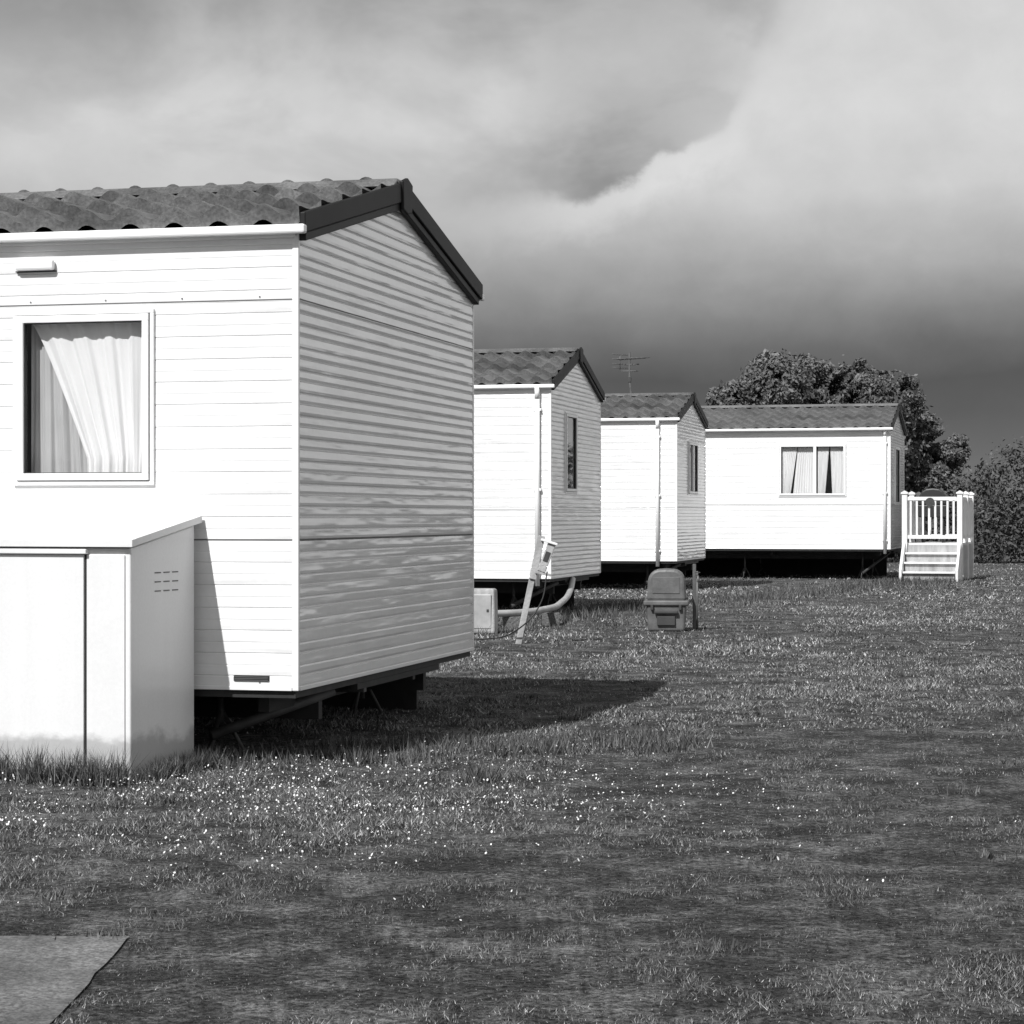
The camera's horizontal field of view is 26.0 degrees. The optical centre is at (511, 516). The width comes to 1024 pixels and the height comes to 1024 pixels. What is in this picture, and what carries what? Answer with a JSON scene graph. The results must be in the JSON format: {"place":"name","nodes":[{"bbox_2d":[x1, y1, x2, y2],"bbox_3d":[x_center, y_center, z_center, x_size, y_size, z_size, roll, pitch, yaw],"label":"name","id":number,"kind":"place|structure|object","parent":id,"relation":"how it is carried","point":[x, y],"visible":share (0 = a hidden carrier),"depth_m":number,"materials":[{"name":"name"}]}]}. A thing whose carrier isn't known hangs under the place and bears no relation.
{"place":"outdoors","nodes":[
{"label":"outdoors","id":0,"kind":"place"},
{"bbox_2d":[0,936,129,1023],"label":"concrete path","id":1,"kind":"structure","parent":0,"point":[51,976],"depth_m":6.17,"materials":[{"name":"grey concrete"}]},
{"bbox_2d":[0,519,1023,1023],"bbox_3d":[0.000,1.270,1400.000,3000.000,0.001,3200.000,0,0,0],"label":"ground","id":2,"kind":"structure","parent":0,"point":[230,967],"depth_m":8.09,"materials":[{"name":"plant"}]},
{"bbox_2d":[0,516,201,780],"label":"utility cabinet","id":3,"kind":"object","parent":2,"relation":"on","point":[97,635],"visible":0.85,"depth_m":10.79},
{"bbox_2d":[0,177,483,752],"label":"static caravan","id":4,"kind":"object","parent":2,"relation":"on","point":[270,385],"visible":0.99,"depth_m":11.52,"materials":[{"name":"plastic"}]},
{"bbox_2d":[13,308,154,485],"bbox_3d":[-2.175,-0.612,11.626,0.785,0.905,0.384,0,0,14],"label":"front window","id":5,"kind":"structure","parent":4,"relation":"in","point":[84,380],"depth_m":11.51,"materials":[{"name":"plastic"}]},
{"bbox_2d":[474,588,497,633],"bbox_3d":[-0.361,1.025,23.994,0.399,0.490,0.249,0,0,10],"label":"gas meter box","id":6,"kind":"object","parent":2,"relation":"on","point":[485,608],"visible":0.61,"depth_m":23.87,"materials":[{"name":"white plastic"}]},
{"bbox_2d":[474,594,490,628],"bbox_3d":[-0.380,1.025,23.887,0.320,0.370,0.020,0,0,10],"label":"door","id":7,"kind":"structure","parent":6,"relation":"in","point":[482,602],"depth_m":23.86,"materials":[{"name":"white plastic"}]},
{"bbox_2d":[0,640,1015,920],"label":"daisies","id":8,"kind":"object","parent":2,"relation":"on","point":[366,804],"visible":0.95,"depth_m":9.72,"materials":[{"name":"white plant"}]},
{"bbox_2d":[0,574,1023,955],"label":"long grass","id":9,"kind":"structure","parent":2,"relation":"on","point":[78,772],"depth_m":11.73,"materials":[{"name":"plant"}]},
{"bbox_2d":[474,535,557,643],"bbox_3d":[-0.106,0.742,22.393,0.384,1.107,1.341,0,0,-44],"label":"electric hookup post","id":10,"kind":"object","parent":2,"relation":"on","point":[536,567],"visible":0.9,"depth_m":22.06,"materials":[{"name":"white wood"}]},
{"bbox_2d":[498,577,575,629],"bbox_3d":[0.522,1.031,26.846,0.527,0.477,4.736,0,0,12],"label":"waste pipe","id":11,"kind":"object","parent":2,"relation":"on","point":[511,619],"visible":0.83,"depth_m":25.54,"materials":[{"name":"plastic"}]},
{"bbox_2d":[474,347,605,609],"bbox_3d":[-3.520,-0.479,30.582,9.165,3.539,3.272,0,0,14],"label":"static caravan","id":12,"kind":"object","parent":2,"relation":"on","point":[537,441],"visible":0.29,"depth_m":28.22,"materials":[{"name":"plastic"}]},
{"bbox_2d":[564,411,577,493],"bbox_3d":[0.601,-0.830,29.152,0.384,1.060,0.710,0,0,14],"label":"end window","id":13,"kind":"structure","parent":12,"relation":"in","point":[571,419],"depth_m":29.39,"materials":[{"name":"plastic"}]},
{"bbox_2d":[581,392,708,588],"bbox_3d":[-1.185,-0.459,40.582,9.165,3.499,3.272,0,0,14],"label":"static caravan","id":14,"kind":"object","parent":2,"relation":"on","point":[653,481],"visible":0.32,"depth_m":38.25,"materials":[{"name":"plastic"}]},
{"bbox_2d":[612,352,649,392],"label":"tv aerial","id":15,"kind":"object","parent":14,"relation":"attached to","point":[629,364],"visible":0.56,"depth_m":40.19,"materials":[{"name":"grey metal"}]},
{"bbox_2d":[688,441,697,494],"bbox_3d":[3.071,-0.855,39.642,0.384,0.950,0.990,0,0,14],"label":"end window","id":16,"kind":"structure","parent":14,"relation":"in","point":[692,446],"depth_m":39.57,"materials":[{"name":"plastic"}]},
{"bbox_2d":[643,568,689,631],"bbox_3d":[1.714,0.925,24.590,0.500,0.690,0.450,0,0,6],"label":"litter bin","id":17,"kind":"object","parent":2,"relation":"on","point":[666,602],"visible":1,"depth_m":24.41,"materials":[{"name":"plastic"}]},
{"bbox_2d":[693,564,699,629],"bbox_3d":[2.057,0.910,24.645,0.062,0.760,0.165,0,0,-17],"label":"water standpipe","id":18,"kind":"object","parent":2,"relation":"on","point":[695,597],"visible":0.88,"depth_m":24.68,"materials":[{"name":"grey wood"}]},
{"bbox_2d":[685,403,906,578],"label":"static caravan","id":19,"kind":"object","parent":2,"relation":"on","point":[805,489],"visible":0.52,"depth_m":44.94,"materials":[{"name":"plastic"}]},
{"bbox_2d":[778,443,845,496],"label":"front window","id":20,"kind":"structure","parent":19,"relation":"in","point":[804,470],"depth_m":44.79,"materials":[{"name":"plastic"}]},
{"bbox_2d":[894,446,899,504],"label":"end window","id":21,"kind":"structure","parent":19,"relation":"in","point":[897,449],"depth_m":45.82,"materials":[{"name":"plastic"}]},
{"bbox_2d":[705,348,932,482],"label":"broadleaf tree","id":22,"kind":"object","parent":2,"relation":"on","point":[790,383],"visible":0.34,"depth_m":60.32,"materials":[{"name":"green plant"}]},
{"bbox_2d":[899,490,974,581],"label":"deck steps","id":23,"kind":"structure","parent":2,"relation":"on","point":[919,557],"depth_m":43.89,"materials":[{"name":"white paint"}]},
{"bbox_2d":[904,407,974,541],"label":"broadleaf tree","id":24,"kind":"object","parent":2,"relation":"on","point":[946,457],"visible":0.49,"depth_m":61.39,"materials":[{"name":"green plant"}]},
{"bbox_2d":[887,435,1023,562],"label":"hedge","id":25,"kind":"object","parent":2,"relation":"on","point":[990,530],"visible":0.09,"depth_m":59.95,"materials":[{"name":"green plant"}]},
{"bbox_2d":[939,484,1022,524],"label":"distant trees","id":26,"kind":"object","parent":2,"relation":"on","point":[994,499],"visible":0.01,"depth_m":330.24,"materials":[{"name":"grey plant"}]},
{"bbox_2d":[0,0,1023,514],"label":"sky","id":27,"kind":"structure","parent":0,"point":[696,188],"materials":[{"name":"grey"}]},
{"bbox_2d":[918,488,947,542],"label":"covered barbecue","id":28,"kind":"object","parent":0,"point":[932,492],"visible":0.73,"depth_m":44.80,"materials":[{"name":"black metal"}]}
]}

